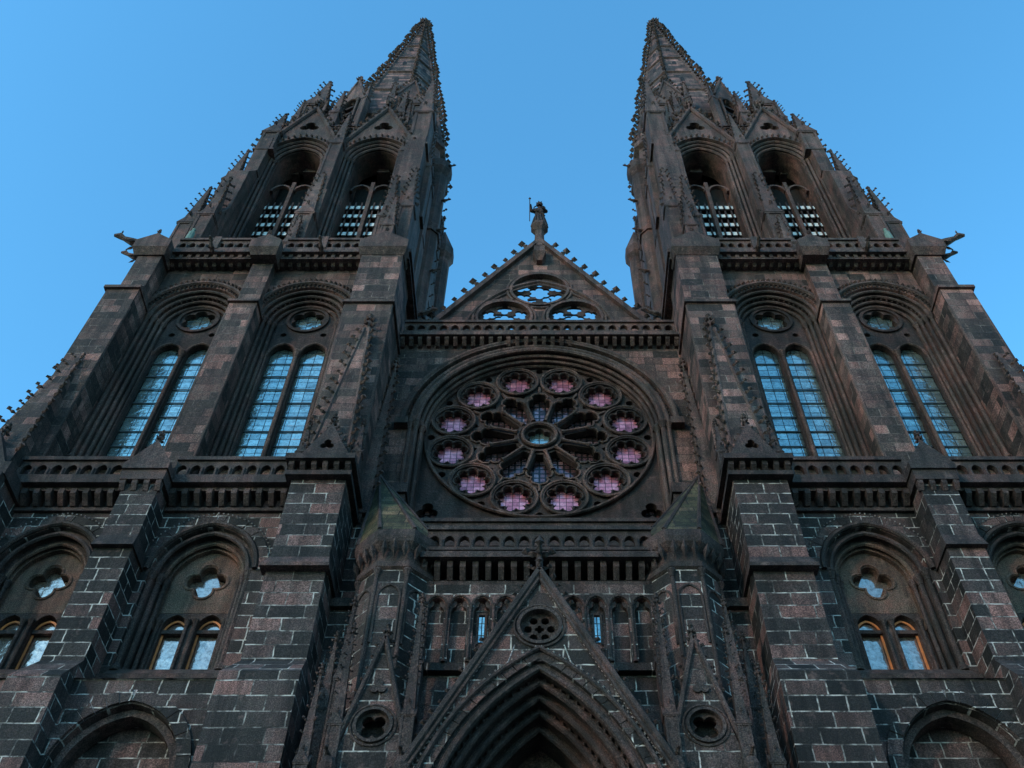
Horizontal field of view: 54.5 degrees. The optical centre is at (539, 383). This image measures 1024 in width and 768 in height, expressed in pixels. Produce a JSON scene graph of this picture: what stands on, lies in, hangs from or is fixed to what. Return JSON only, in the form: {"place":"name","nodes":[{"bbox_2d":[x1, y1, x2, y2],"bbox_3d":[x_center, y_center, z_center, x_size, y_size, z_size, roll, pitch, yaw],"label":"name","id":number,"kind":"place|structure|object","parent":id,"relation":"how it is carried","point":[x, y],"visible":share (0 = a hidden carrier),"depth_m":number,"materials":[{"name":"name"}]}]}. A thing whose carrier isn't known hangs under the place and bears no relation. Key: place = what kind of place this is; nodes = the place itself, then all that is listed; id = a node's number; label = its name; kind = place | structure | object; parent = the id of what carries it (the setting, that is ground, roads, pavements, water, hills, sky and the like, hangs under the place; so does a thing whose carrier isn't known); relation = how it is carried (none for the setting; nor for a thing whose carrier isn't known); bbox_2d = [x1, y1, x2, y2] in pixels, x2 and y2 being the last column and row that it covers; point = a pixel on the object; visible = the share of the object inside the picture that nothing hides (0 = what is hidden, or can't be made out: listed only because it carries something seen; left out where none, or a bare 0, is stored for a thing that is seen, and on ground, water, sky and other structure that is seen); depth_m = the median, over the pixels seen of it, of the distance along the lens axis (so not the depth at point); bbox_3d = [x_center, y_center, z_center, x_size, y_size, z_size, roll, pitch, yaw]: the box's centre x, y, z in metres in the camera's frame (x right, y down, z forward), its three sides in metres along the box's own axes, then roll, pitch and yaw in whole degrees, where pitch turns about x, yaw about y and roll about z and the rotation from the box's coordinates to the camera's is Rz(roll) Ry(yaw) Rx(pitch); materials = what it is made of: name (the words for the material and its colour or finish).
{"place":"outdoors","nodes":[
{"label":"outdoors","id":0,"kind":"place"},
{"bbox_2d":[0,0,1023,427],"label":"sky","id":1,"kind":"structure","parent":0,"point":[115,115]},
{"bbox_2d":[419,379,659,517],"bbox_3d":[0.000,2.236,33.092,8.000,8.600,0.196,0,-52,0],"label":"rose","id":2,"kind":"object","parent":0,"point":[473,483],"depth_m":32.89,"materials":[{"name":"purple glass"}]},
{"label":"ground","id":3,"kind":"structure","parent":0,"visible":0},
{"bbox_2d":[0,468,364,767],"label":"tower lower walls","id":4,"kind":"structure","parent":3,"relation":"on","point":[247,707],"depth_m":21.77,"materials":[{"name":"grey stone"}]},
{"bbox_2d":[0,573,225,668],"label":"tower lower windows","id":5,"kind":"structure","parent":4,"relation":"attached to","point":[202,653],"depth_m":24.16,"materials":[{"name":"blue glass"}]},
{"bbox_2d":[1,512,270,758],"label":"tower mortar","id":6,"kind":"object","parent":4,"relation":"attached to","point":[134,692],"visible":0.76,"depth_m":25.96,"materials":[{"name":"grey concrete"}]},
{"bbox_2d":[0,413,371,767],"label":"decorative stone trim","id":7,"kind":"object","parent":4,"relation":"on","point":[148,465],"visible":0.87,"depth_m":25.92,"materials":[{"name":"brown stone"}]},
{"bbox_2d":[0,621,220,668],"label":"tower window frames","id":8,"kind":"structure","parent":7,"relation":"attached to","point":[154,656],"depth_m":24.13,"materials":[{"name":"brown wood"}]},
{"bbox_2d":[0,542,244,636],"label":"tower window infill","id":9,"kind":"object","parent":7,"relation":"attached to","point":[68,562],"visible":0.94,"depth_m":25.40,"materials":[{"name":"stone"}]},
{"bbox_2d":[0,28,438,481],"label":"tower upper walls","id":10,"kind":"structure","parent":3,"relation":"on","point":[378,277],"depth_m":32.86,"materials":[{"name":"grey stone"}]},
{"bbox_2d":[106,316,324,455],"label":"tower leaded windows","id":11,"kind":"structure","parent":10,"relation":"attached to","point":[282,356],"depth_m":33.18,"materials":[{"name":"blue glass"}]},
{"bbox_2d":[110,364,322,446],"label":"tower window bars","id":12,"kind":"object","parent":11,"relation":"attached to","point":[249,417],"visible":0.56,"depth_m":32.96,"materials":[{"name":"black metal"}]},
{"bbox_2d":[0,17,455,502],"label":"tower upper carving","id":13,"kind":"object","parent":10,"relation":"on","point":[397,145],"visible":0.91,"depth_m":43.04},
{"bbox_2d":[185,228,195,237],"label":"tower bronze ornaments","id":14,"kind":"object","parent":13,"relation":"attached to","point":[191,234],"visible":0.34,"depth_m":40.63},
{"bbox_2d":[252,206,382,235],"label":"tower louvres","id":15,"kind":"object","parent":13,"relation":"attached to","point":[342,234],"visible":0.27,"depth_m":47.46,"materials":[{"name":"grey stone"}]},
{"bbox_2d":[252,48,425,239],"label":"tower belfry interior","id":16,"kind":"object","parent":13,"relation":"attached to","point":[360,196],"visible":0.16,"depth_m":51.61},
{"bbox_2d":[101,105,406,455],"bbox_3d":[-10.494,-4.178,48.672,6.353,37.853,12.265,0,-52,0],"label":"tower tracery","id":17,"kind":"object","parent":10,"relation":"on","point":[175,330],"visible":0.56,"depth_m":35.58,"materials":[{"name":"grey stone"}]},
{"bbox_2d":[313,570,764,767],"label":"wall","id":18,"kind":"structure","parent":3,"relation":"on","point":[439,677],"depth_m":21.68,"materials":[{"name":"brown stone"}]},
{"bbox_2d":[292,474,786,767],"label":"carving","id":19,"kind":"object","parent":18,"relation":"attached to","point":[520,718],"visible":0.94,"depth_m":20.39},
{"bbox_2d":[360,479,719,543],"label":"turret roofs","id":20,"kind":"structure","parent":19,"relation":"on","point":[394,517],"depth_m":25.52,"materials":[{"name":"grey stone"}]},
{"bbox_2d":[356,278,722,738],"bbox_3d":[0.000,1.066,30.553,7.700,25.860,6.104,0,-52,0],"label":"rose tracery","id":21,"kind":"object","parent":18,"relation":"on","point":[439,500],"visible":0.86,"depth_m":32.57,"materials":[{"name":"brown stone"}]},
{"bbox_2d":[361,629,717,737],"bbox_3d":[0.000,6.051,19.924,7.004,3.054,0.054,0,-52,0],"label":"shadow stone","id":22,"kind":"object","parent":18,"relation":"attached to","point":[375,730],"visible":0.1,"depth_m":19.13,"materials":[{"name":"black stone"}]},
{"bbox_2d":[518,750,560,767],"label":"tympanum","id":23,"kind":"object","parent":18,"relation":"attached to","point":[539,759],"visible":1,"depth_m":19.95,"materials":[{"name":"stone"}]},
{"bbox_2d":[478,433,600,642],"bbox_3d":[0.000,3.740,28.047,2.775,11.503,3.694,0,-52,0],"label":"window glass","id":24,"kind":"object","parent":18,"relation":"on","point":[539,438],"visible":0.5,"depth_m":22.84,"materials":[{"name":"blue glass"}]},
{"bbox_2d":[412,584,666,767],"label":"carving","id":25,"kind":"object","parent":18,"relation":"attached to","point":[603,686],"visible":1,"depth_m":19.14},
{"bbox_2d":[381,249,697,481],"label":"wall","id":26,"kind":"structure","parent":18,"relation":"on","point":[659,365],"depth_m":35.67,"materials":[{"name":"grey stone"}]},
{"bbox_2d":[394,220,684,517],"bbox_3d":[0.000,-1.124,37.142,10.600,21.520,2.244,0,-52,0],"label":"carving","id":27,"kind":"object","parent":26,"relation":"attached to","point":[521,337],"visible":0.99,"depth_m":35.61},
{"bbox_2d":[528,197,548,227],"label":"statue","id":28,"kind":"object","parent":27,"relation":"on","point":[540,211],"visible":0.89,"depth_m":46.90,"materials":[{"name":"grey stone"}]},
{"bbox_2d":[640,28,1023,481],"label":"tower upper walls","id":29,"kind":"structure","parent":3,"relation":"on","point":[700,277],"depth_m":33.28,"materials":[{"name":"grey stone"}]},
{"bbox_2d":[623,17,1023,502],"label":"tower upper carving","id":30,"kind":"object","parent":29,"relation":"attached to","point":[681,145],"visible":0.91,"depth_m":43.26},
{"bbox_2d":[653,48,826,239],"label":"tower belfry interior","id":31,"kind":"object","parent":30,"relation":"attached to","point":[717,196],"visible":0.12,"depth_m":51.61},
{"bbox_2d":[696,206,826,235],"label":"tower louvres","id":32,"kind":"object","parent":30,"relation":"attached to","point":[736,234],"visible":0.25,"depth_m":47.46,"materials":[{"name":"grey stone"}]},
{"bbox_2d":[883,228,893,237],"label":"tower bronze ornaments","id":33,"kind":"object","parent":30,"relation":"attached to","point":[887,234],"visible":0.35,"depth_m":40.64},
{"bbox_2d":[672,105,977,455],"bbox_3d":[10.494,-4.179,48.672,6.352,37.853,12.265,0,-52,0],"label":"tower tracery","id":34,"kind":"object","parent":29,"relation":"in","point":[903,330],"visible":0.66,"depth_m":35.58,"materials":[{"name":"grey stone"}]},
{"bbox_2d":[753,316,972,455],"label":"tower leaded windows","id":35,"kind":"structure","parent":29,"relation":"attached to","point":[793,356],"depth_m":33.18,"materials":[{"name":"blue glass"}]},
{"bbox_2d":[756,364,968,446],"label":"tower window bars","id":36,"kind":"object","parent":35,"relation":"attached to","point":[829,416],"visible":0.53,"depth_m":32.96,"materials":[{"name":"black metal"}]},
{"bbox_2d":[714,468,1023,767],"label":"tower lower walls","id":37,"kind":"structure","parent":3,"relation":"on","point":[831,707],"depth_m":22.09,"materials":[{"name":"grey stone"}]},
{"bbox_2d":[706,413,1023,767],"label":"decorative stone trim","id":38,"kind":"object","parent":37,"relation":"on","point":[929,465],"visible":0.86,"depth_m":25.92,"materials":[{"name":"brown stone"}]},
{"bbox_2d":[834,542,1023,635],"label":"tower window infill","id":39,"kind":"object","parent":38,"relation":"attached to","point":[892,570],"visible":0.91,"depth_m":25.48,"materials":[{"name":"stone"}]},
{"bbox_2d":[858,621,1023,668],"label":"tower window frames","id":40,"kind":"structure","parent":38,"relation":"attached to","point":[884,645],"depth_m":24.08,"materials":[{"name":"brown wood"}]},
{"bbox_2d":[808,513,1021,736],"bbox_3d":[10.508,5.528,22.981,7.531,8.012,1.090,0,-52,0],"label":"tower mortar","id":41,"kind":"object","parent":37,"relation":"attached to","point":[943,691],"visible":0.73,"depth_m":26.03,"materials":[{"name":"grey concrete"}]},
{"bbox_2d":[853,573,1023,668],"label":"tower lower windows","id":42,"kind":"structure","parent":37,"relation":"attached to","point":[875,652],"depth_m":24.13,"materials":[{"name":"blue glass"}]}
]}

